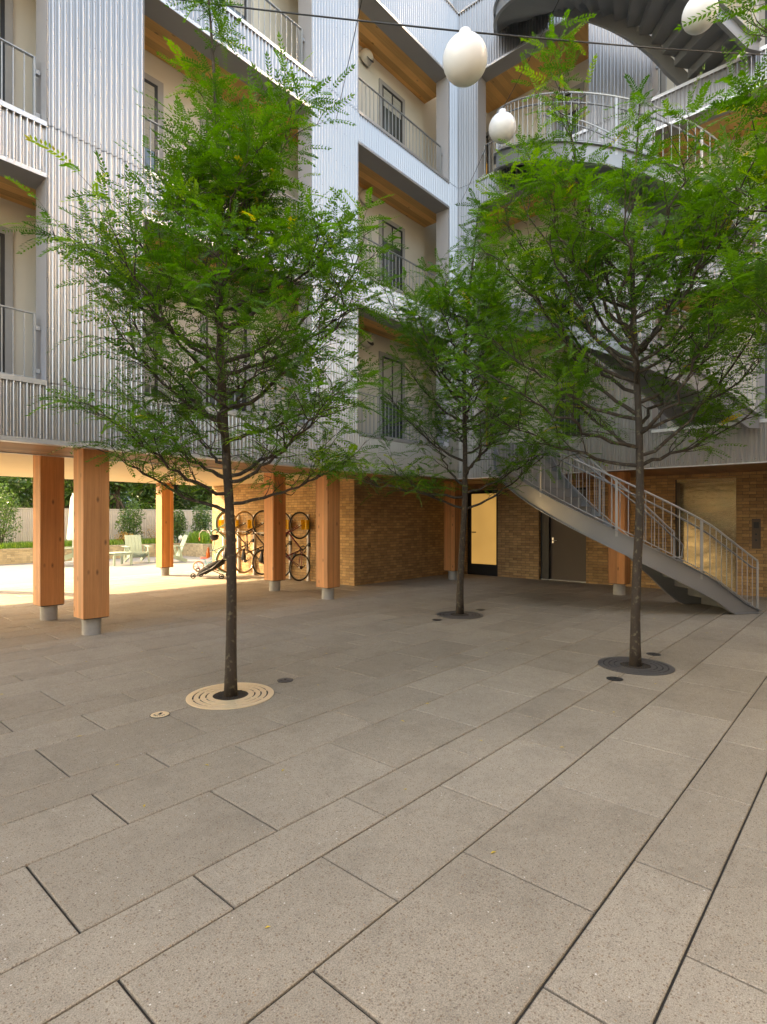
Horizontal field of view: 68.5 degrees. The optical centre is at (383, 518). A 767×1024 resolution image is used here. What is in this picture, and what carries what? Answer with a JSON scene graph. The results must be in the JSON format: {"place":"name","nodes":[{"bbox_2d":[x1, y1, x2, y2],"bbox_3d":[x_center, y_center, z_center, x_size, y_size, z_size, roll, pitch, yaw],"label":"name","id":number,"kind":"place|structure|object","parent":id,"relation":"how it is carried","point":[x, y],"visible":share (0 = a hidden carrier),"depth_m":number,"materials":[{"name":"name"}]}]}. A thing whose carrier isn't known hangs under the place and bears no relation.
{"place":"outdoors","nodes":[
{"label":"outdoors","id":0,"kind":"place"},
{"bbox_2d":[0,537,176,548],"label":"planter grass","id":1,"kind":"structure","parent":0,"point":[22,544],"depth_m":20.86,"materials":[{"name":"green plant"}]},
{"bbox_2d":[0,555,211,584],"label":"garden terrace","id":2,"kind":"structure","parent":0,"point":[21,573],"depth_m":17.58,"materials":[{"name":"concrete"}]},
{"bbox_2d":[0,476,32,507],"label":"garden tree","id":3,"kind":"object","parent":2,"relation":"on","point":[18,485],"visible":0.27,"depth_m":23.62,"materials":[{"name":"green plant"}]},
{"bbox_2d":[64,493,73,563],"bbox_3d":[-10.872,0.325,19.712,0.540,2.450,0.540,0,0,41],"label":"parasol","id":4,"kind":"object","parent":2,"relation":"on","point":[70,533],"visible":0.67,"depth_m":19.61,"materials":[{"name":"white fabric"}]},
{"bbox_2d":[64,547,73,560],"bbox_3d":[-10.593,1.076,18.533,0.998,0.980,0.840,0,0,-29],"label":"garden chair","id":5,"kind":"object","parent":2,"relation":"on","point":[68,556],"visible":0.2,"depth_m":18.41,"materials":[{"name":"green paint"}]},
{"bbox_2d":[64,479,112,508],"bbox_3d":[-14.166,-1.867,25.356,3.366,6.840,3.614,0,0,41],"label":"garden tree","id":6,"kind":"object","parent":2,"relation":"on","point":[68,491],"visible":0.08,"depth_m":25.12,"materials":[{"name":"green plant"}]},
{"bbox_2d":[69,479,140,504],"bbox_3d":[-16.180,-1.837,31.565,5.156,6.798,5.733,0,0,41],"label":"garden tree","id":7,"kind":"object","parent":2,"relation":"on","point":[125,500],"visible":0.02,"depth_m":31.69,"materials":[{"name":"green plant"}]},
{"bbox_2d":[0,508,211,542],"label":"metal fence","id":8,"kind":"object","parent":2,"relation":"on","point":[26,524],"visible":0.1,"depth_m":23.80,"materials":[{"name":"beige metal"}]},
{"bbox_2d":[0,542,211,564],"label":"brick planter","id":9,"kind":"object","parent":2,"relation":"on","point":[16,555],"visible":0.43,"depth_m":21.80,"materials":[{"name":"beige brick"}]},
{"bbox_2d":[0,483,22,544],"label":"shrub","id":10,"kind":"object","parent":9,"relation":"on","point":[4,513],"visible":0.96,"depth_m":19.85,"materials":[{"name":"green plant"}]},
{"bbox_2d":[114,531,132,542],"bbox_3d":[-10.425,0.808,22.779,0.899,0.640,0.912,0,0,41],"label":"shrub","id":11,"kind":"object","parent":9,"relation":"on","point":[123,536],"visible":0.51,"depth_m":22.70,"materials":[{"name":"green plant"}]},
{"bbox_2d":[114,498,146,536],"bbox_3d":[-10.476,0.116,23.331,1.149,2.016,1.157,0,0,-4],"label":"shrub","id":12,"kind":"object","parent":9,"relation":"on","point":[133,524],"visible":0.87,"depth_m":23.23,"materials":[{"name":"green plant"}]},
{"bbox_2d":[143,525,155,539],"bbox_3d":[-9.826,0.662,24.190,1.132,0.932,1.086,0,0,-22],"label":"shrub","id":13,"kind":"object","parent":9,"relation":"on","point":[151,534],"visible":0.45,"depth_m":24.20,"materials":[{"name":"green plant"}]},
{"bbox_2d":[173,509,188,542],"bbox_3d":[-9.057,0.333,24.802,0.910,1.582,0.857,0,0,41],"label":"shrub","id":14,"kind":"object","parent":9,"relation":"on","point":[178,524],"visible":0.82,"depth_m":24.67,"materials":[{"name":"green plant"}]},
{"bbox_2d":[191,504,211,532],"bbox_3d":[-8.072,0.226,24.982,1.015,1.874,1.033,0,0,0],"label":"shrub","id":15,"kind":"object","parent":9,"relation":"on","point":[200,524],"visible":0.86,"depth_m":24.89,"materials":[{"name":"green plant"}]},
{"bbox_2d":[70,481,155,509],"bbox_3d":[-12.548,-2.311,26.679,4.161,7.727,4.406,0,0,41],"label":"garden tree","id":16,"kind":"object","parent":2,"relation":"on","point":[116,487],"visible":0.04,"depth_m":26.62,"materials":[{"name":"green plant"}]},
{"bbox_2d":[109,551,133,565],"bbox_3d":[-8.886,1.337,18.863,0.660,0.425,0.720,0,0,31],"label":"side table","id":17,"kind":"object","parent":2,"relation":"on","point":[121,554],"visible":0.81,"depth_m":18.75,"materials":[{"name":"green paint"}]},
{"bbox_2d":[121,535,151,562],"bbox_3d":[-8.758,1.076,19.959,0.840,0.980,0.998,0,0,-39],"label":"garden chair","id":18,"kind":"object","parent":2,"relation":"on","point":[133,543],"visible":0.89,"depth_m":20.17,"materials":[{"name":"green paint"}]},
{"bbox_2d":[126,482,173,509],"bbox_3d":[-12.373,-2.704,29.177,4.309,8.513,4.272,0,0,41],"label":"garden tree","id":19,"kind":"object","parent":2,"relation":"on","point":[144,493],"visible":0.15,"depth_m":28.62,"materials":[{"name":"green plant"}]},
{"bbox_2d":[155,535,187,561],"bbox_3d":[-7.556,1.076,20.130,0.998,0.980,0.840,0,0,-34],"label":"garden chair","id":20,"kind":"object","parent":2,"relation":"on","point":[178,555],"visible":0.56,"depth_m":20.12,"materials":[{"name":"green paint"}]},
{"bbox_2d":[154,484,203,509],"bbox_3d":[-11.231,-1.962,30.926,3.486,7.031,3.861,0,0,41],"label":"garden tree","id":21,"kind":"object","parent":2,"relation":"on","point":[180,503],"visible":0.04,"depth_m":30.17,"materials":[{"name":"green plant"}]},
{"bbox_2d":[179,485,211,509],"bbox_3d":[-9.163,-1.345,29.384,2.936,5.797,3.471,0,0,41],"label":"garden tree","id":22,"kind":"object","parent":2,"relation":"on","point":[204,496],"visible":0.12,"depth_m":29.03,"materials":[{"name":"green plant"}]},
{"bbox_2d":[182,531,211,543],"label":"fountain grass","id":23,"kind":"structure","parent":0,"point":[204,537],"depth_m":23.59,"materials":[{"name":"green plant"}]},
{"bbox_2d":[0,570,766,1023],"bbox_3d":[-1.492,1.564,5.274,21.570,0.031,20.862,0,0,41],"label":"courtyard paving","id":24,"kind":"structure","parent":0,"point":[324,870],"depth_m":3.01,"materials":[{"name":"grey stone"}]},
{"bbox_2d":[150,711,169,717],"bbox_3d":[-1.766,1.546,4.450,0.152,0.007,0.152,0,0,1],"label":"ground light","id":25,"kind":"object","parent":24,"relation":"on","point":[160,714],"visible":1,"depth_m":4.44,"materials":[{"name":"beige metal"}]},
{"bbox_2d":[193,553,218,571],"bbox_3d":[-5.160,1.284,16.601,0.875,0.545,0.344,0,0,-19],"label":"child bicycle","id":26,"kind":"object","parent":24,"relation":"on","point":[204,558],"visible":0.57,"depth_m":16.51,"materials":[{"name":"red metal"}]},
{"bbox_2d":[190,557,225,578],"bbox_3d":[-4.453,1.269,14.703,1.011,0.558,0.500,0,0,6],"label":"folded pushchair","id":27,"kind":"object","parent":24,"relation":"on","point":[210,567],"visible":0.81,"depth_m":14.53,"materials":[{"name":"black fabric"}]},
{"bbox_2d":[218,515,224,568],"bbox_3d":[-4.728,0.720,16.471,0.200,1.660,0.182,0,0,41],"label":"bike rack","id":28,"kind":"object","parent":24,"relation":"on","point":[221,522],"visible":0.63,"depth_m":16.50,"materials":[{"name":"white metal"}]},
{"bbox_2d":[186,682,273,709],"bbox_3d":[-1.339,1.542,4.933,0.744,0.013,0.744,0,0,41],"label":"tree grate","id":29,"kind":"object","parent":24,"relation":"on","point":[211,697],"visible":0.85,"depth_m":4.87,"materials":[{"name":"brown metal"}]},
{"bbox_2d":[0,0,408,696],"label":"locust tree","id":30,"kind":"object","parent":29,"relation":"on","point":[240,192],"visible":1,"depth_m":4.65,"materials":[{"name":"green plant"}]},
{"bbox_2d":[235,515,239,572],"bbox_3d":[-4.166,0.720,15.974,0.200,1.660,0.182,0,0,41],"label":"bike rack","id":31,"kind":"object","parent":24,"relation":"on","point":[238,538],"visible":0.58,"depth_m":15.99,"materials":[{"name":"white metal"}]},
{"bbox_2d":[199,512,236,572],"bbox_3d":[-4.512,0.648,15.659,0.693,1.766,1.052,0,0,41],"label":"cruiser bicycle","id":32,"kind":"object","parent":31,"relation":"hanging from","point":[220,514],"visible":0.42,"depth_m":15.57,"materials":[{"name":"beige metal"}]},
{"bbox_2d":[210,529,218,540],"bbox_3d":[-4.520,0.432,15.045,0.246,0.316,0.250,0,0,41],"label":"bicycle helmet","id":33,"kind":"object","parent":32,"relation":"hanging from","point":[214,537],"visible":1,"depth_m":14.96,"materials":[{"name":"black plastic"}]},
{"bbox_2d":[247,515,254,574],"bbox_3d":[-3.604,0.720,15.478,0.200,1.660,0.182,0,0,41],"label":"bike rack","id":34,"kind":"object","parent":24,"relation":"on","point":[249,525],"visible":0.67,"depth_m":15.49,"materials":[{"name":"white metal"}]},
{"bbox_2d":[216,511,254,572],"bbox_3d":[-3.883,0.635,15.132,0.654,1.692,1.008,0,0,41],"label":"bicycle","id":35,"kind":"object","parent":34,"relation":"hanging from","point":[240,549],"visible":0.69,"depth_m":15.20,"materials":[{"name":"black metal"}]},
{"bbox_2d":[277,678,292,682],"bbox_3d":[-0.942,1.546,5.397,0.152,0.007,0.152,0,0,1],"label":"ground light","id":36,"kind":"object","parent":24,"relation":"on","point":[283,680],"visible":1,"depth_m":5.37,"materials":[{"name":"grey metal"}]},
{"bbox_2d":[286,514,290,578],"bbox_3d":[-2.442,0.720,14.451,0.200,1.660,0.182,0,0,41],"label":"bike rack","id":37,"kind":"object","parent":24,"relation":"on","point":[287,524],"visible":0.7,"depth_m":14.47,"materials":[{"name":"white metal"}]},
{"bbox_2d":[251,513,291,575],"bbox_3d":[-2.699,0.655,14.086,0.654,1.692,1.008,0,0,41],"label":"bicycle","id":38,"kind":"object","parent":37,"relation":"hanging from","point":[261,558],"visible":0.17,"depth_m":13.85,"materials":[{"name":"metal"}]},
{"bbox_2d":[301,514,308,580],"bbox_3d":[-1.918,0.720,13.988,0.200,1.660,0.182,0,0,41],"label":"bike rack","id":39,"kind":"object","parent":24,"relation":"on","point":[305,523],"visible":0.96,"depth_m":14.00,"materials":[{"name":"white metal"}]},
{"bbox_2d":[286,512,310,580],"bbox_3d":[-2.152,0.675,13.602,0.654,1.692,1.008,0,0,41],"label":"bicycle","id":40,"kind":"object","parent":39,"relation":"hanging from","point":[295,554],"visible":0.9,"depth_m":13.69,"materials":[{"name":"black metal"}]},
{"bbox_2d":[76,618,655,927],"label":"fallen leaves","id":41,"kind":"object","parent":24,"relation":"on","point":[267,926],"visible":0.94,"depth_m":3.54,"materials":[{"name":"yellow plant"}]},
{"bbox_2d":[0,0,766,635],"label":"courtyard building","id":42,"kind":"structure","parent":24,"relation":"on","point":[76,76],"depth_m":10.71,"materials":[{"name":"metal"}]},
{"bbox_2d":[0,226,12,373],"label":"window","id":43,"kind":"structure","parent":42,"relation":"in","point":[6,239],"depth_m":7.27,"materials":[{"name":"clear glass"}]},
{"bbox_2d":[0,0,12,104],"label":"window","id":44,"kind":"structure","parent":42,"relation":"in","point":[6,6],"depth_m":7.27,"materials":[{"name":"grey glass"}]},
{"bbox_2d":[144,274,163,396],"bbox_3d":[-3.968,-2.675,8.318,0.034,2.170,1.490,0,0,41],"label":"window","id":45,"kind":"structure","parent":42,"relation":"in","point":[146,389],"depth_m":8.73,"materials":[{"name":"grey glass"}]},
{"bbox_2d":[144,72,163,176],"bbox_3d":[-3.968,-5.765,8.318,0.034,2.170,1.490,0,0,41],"label":"window","id":46,"kind":"structure","parent":42,"relation":"in","point":[153,87],"depth_m":8.76,"materials":[{"name":"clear glass"}]},
{"bbox_2d":[200,294,250,412],"bbox_3d":[-2.713,-2.800,9.738,0.034,1.920,1.000,0,0,41],"label":"window","id":47,"kind":"structure","parent":42,"relation":"in","point":[212,401],"depth_m":9.76,"materials":[{"name":"grey glass"}]},
{"bbox_2d":[200,109,250,211],"bbox_3d":[-2.713,-5.890,9.738,0.034,1.920,1.000,0,0,41],"label":"window","id":48,"kind":"structure","parent":42,"relation":"in","point":[203,120],"depth_m":9.43,"materials":[{"name":"grey glass"}]},
{"bbox_2d":[221,0,250,24],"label":"window","id":49,"kind":"structure","parent":42,"relation":"in","point":[237,10],"depth_m":10.01,"materials":[{"name":"grey glass"}]},
{"bbox_2d":[336,0,361,118],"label":"cable","id":50,"kind":"object","parent":42,"relation":"attached to","point":[350,51],"visible":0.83,"depth_m":7.28,"materials":[{"name":"grey metal"}]},
{"bbox_2d":[379,351,404,438],"bbox_3d":[0.200,-2.685,13.035,0.034,2.190,0.900,0,0,41],"label":"window","id":51,"kind":"structure","parent":42,"relation":"in","point":[386,373],"depth_m":13.02,"materials":[{"name":"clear glass"}]},
{"bbox_2d":[379,214,404,290],"bbox_3d":[0.200,-5.775,13.035,0.034,2.190,0.900,0,0,41],"label":"window","id":52,"kind":"structure","parent":42,"relation":"in","point":[390,225],"depth_m":13.06,"materials":[{"name":"grey glass"}]},
{"bbox_2d":[379,78,404,144],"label":"window","id":53,"kind":"structure","parent":42,"relation":"in","point":[385,91],"depth_m":13.02,"materials":[{"name":"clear glass"}]},
{"bbox_2d":[179,0,765,55],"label":"cable","id":54,"kind":"object","parent":42,"relation":"attached to","point":[425,27],"visible":0.86,"depth_m":5.57,"materials":[{"name":"black metal"}]},
{"bbox_2d":[443,26,487,87],"bbox_3d":[0.723,-4.117,4.998,0.394,0.484,0.394,0,0,41],"label":"globe lamp","id":55,"kind":"object","parent":54,"relation":"hanging from","point":[465,56],"visible":1,"depth_m":4.88,"materials":[{"name":"white glass"}]},
{"bbox_2d":[468,490,497,575],"bbox_3d":[2.724,0.383,15.510,0.970,2.335,0.129,0,0,41],"label":"glass door","id":56,"kind":"structure","parent":42,"relation":"in","point":[483,518],"depth_m":15.52,"materials":[{"name":"brown"}]},
{"bbox_2d":[486,375,491,444],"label":"window","id":57,"kind":"structure","parent":42,"relation":"in","point":[486,375],"depth_m":14.27,"materials":[{"name":"grey glass"}]},
{"bbox_2d":[486,131,491,173],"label":"window","id":58,"kind":"structure","parent":42,"relation":"in","point":[487,133],"depth_m":14.27,"materials":[{"name":"grey glass"}]},
{"bbox_2d":[461,0,558,200],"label":"cable","id":59,"kind":"object","parent":42,"relation":"attached to","point":[514,87],"visible":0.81,"depth_m":7.81,"materials":[{"name":"black rubber"}]},
{"bbox_2d":[489,108,515,143],"bbox_3d":[1.740,-5.767,8.247,0.394,0.484,0.394,0,0,41],"label":"globe lamp","id":60,"kind":"object","parent":59,"relation":"hanging from","point":[502,124],"visible":0.96,"depth_m":8.12,"materials":[{"name":"white glass"}]},
{"bbox_2d":[541,487,585,582],"bbox_3d":[4.542,0.393,14.109,1.216,2.315,0.240,0,0,41],"label":"service door","id":61,"kind":"structure","parent":42,"relation":"in","point":[563,549],"depth_m":14.17,"materials":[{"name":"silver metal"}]},
{"bbox_2d":[552,357,583,438],"bbox_3d":[4.225,-2.625,12.897,0.750,2.070,0.034,0,0,41],"label":"window","id":62,"kind":"structure","parent":42,"relation":"in","point":[580,419],"depth_m":12.92,"materials":[{"name":"grey glass"}]},
{"bbox_2d":[552,218,583,288],"bbox_3d":[4.225,-5.715,12.897,0.750,2.070,0.034,0,0,41],"label":"window","id":63,"kind":"structure","parent":42,"relation":"in","point":[561,259],"depth_m":12.98,"materials":[{"name":"grey glass"}]},
{"bbox_2d":[552,82,583,139],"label":"window","id":64,"kind":"structure","parent":42,"relation":"in","point":[580,86],"depth_m":12.82,"materials":[{"name":"grey glass"}]},
{"bbox_2d":[658,335,665,428],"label":"window","id":65,"kind":"structure","parent":42,"relation":"in","point":[662,417],"depth_m":11.55,"materials":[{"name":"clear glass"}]},
{"bbox_2d":[660,45,665,93],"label":"window","id":66,"kind":"structure","parent":42,"relation":"in","point":[662,76],"depth_m":11.55,"materials":[{"name":"grey glass"}]},
{"bbox_2d":[675,477,735,591],"bbox_3d":[6.889,0.351,12.007,1.136,2.398,0.342,0,0,41],"label":"elevator door","id":67,"kind":"structure","parent":42,"relation":"in","point":[713,500],"depth_m":12.07,"materials":[{"name":"gold metal"}]},
{"bbox_2d":[759,317,766,418],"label":"window","id":68,"kind":"structure","parent":42,"relation":"in","point":[762,381],"depth_m":10.40,"materials":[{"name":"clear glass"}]},
{"bbox_2d":[759,174,766,231],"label":"window","id":69,"kind":"structure","parent":42,"relation":"in","point":[765,215],"depth_m":10.41,"materials":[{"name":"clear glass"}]},
{"bbox_2d":[759,0,766,47],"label":"window","id":70,"kind":"structure","parent":42,"relation":"in","point":[762,14],"depth_m":10.41,"materials":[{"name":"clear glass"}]},
{"bbox_2d":[437,611,482,618],"bbox_3d":[1.226,1.542,9.059,0.744,0.013,0.744,0,0,41],"label":"tree grate","id":71,"kind":"object","parent":24,"relation":"on","point":[454,615],"visible":0.92,"depth_m":8.97,"materials":[{"name":"metal"}]},
{"bbox_2d":[326,188,572,614],"bbox_3d":[1.202,-1.823,8.986,3.266,6.747,3.582,0,0,41],"label":"locust tree","id":72,"kind":"object","parent":71,"relation":"on","point":[468,294],"visible":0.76,"depth_m":9.02,"materials":[{"name":"green plant"}]},
{"bbox_2d":[607,676,622,680],"bbox_3d":[2.236,1.546,5.444,0.152,0.007,0.152,0,0,41],"label":"ground light","id":73,"kind":"object","parent":24,"relation":"on","point":[611,678],"visible":1,"depth_m":5.44,"materials":[{"name":"black metal"}]},
{"bbox_2d":[493,0,761,614],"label":"curved staircase","id":74,"kind":"structure","parent":24,"relation":"on","point":[562,500],"depth_m":9.79,"materials":[{"name":"grey metal"}]},
{"bbox_2d":[598,656,674,675],"bbox_3d":[2.652,1.542,5.930,0.744,0.013,0.744,0,0,41],"label":"tree grate","id":75,"kind":"object","parent":24,"relation":"on","point":[648,667],"visible":0.84,"depth_m":5.87,"materials":[{"name":"metal"}]},
{"bbox_2d":[423,9,766,666],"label":"locust tree","id":76,"kind":"object","parent":75,"relation":"on","point":[598,252],"visible":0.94,"depth_m":5.82,"materials":[{"name":"green plant"}]},
{"bbox_2d":[646,652,660,655],"bbox_3d":[3.088,1.546,6.439,0.152,0.007,0.152,0,0,41],"label":"ground light","id":77,"kind":"object","parent":24,"relation":"on","point":[653,654],"visible":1,"depth_m":6.42,"materials":[{"name":"black metal"}]},
{"bbox_2d":[674,0,766,371],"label":"locust tree","id":78,"kind":"object","parent":24,"relation":"on","point":[758,273],"visible":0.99,"depth_m":4.22,"materials":[{"name":"green plant"}]},
{"bbox_3d":[-3.004,0.720,14.948,0.200,1.660,0.182,0,0,41],"label":"bike rack","id":79,"kind":"object","parent":24,"relation":"on","visible":0},
{"bbox_2d":[235,510,263,574],"bbox_3d":[-3.261,0.625,14.582,0.654,1.692,1.008,0,0,41],"label":"bicycle","id":80,"kind":"object","parent":79,"relation":"hanging from","point":[243,555],"visible":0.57,"depth_m":14.49,"materials":[{"name":"metal"}]},
{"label":"cable","id":81,"kind":"object","parent":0,"visible":0},
{"bbox_2d":[681,0,718,34],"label":"globe lamp","id":82,"kind":"object","parent":81,"relation":"hanging from","point":[693,8],"visible":0.89,"depth_m":6.81,"materials":[{"name":"white glass"}]}
]}

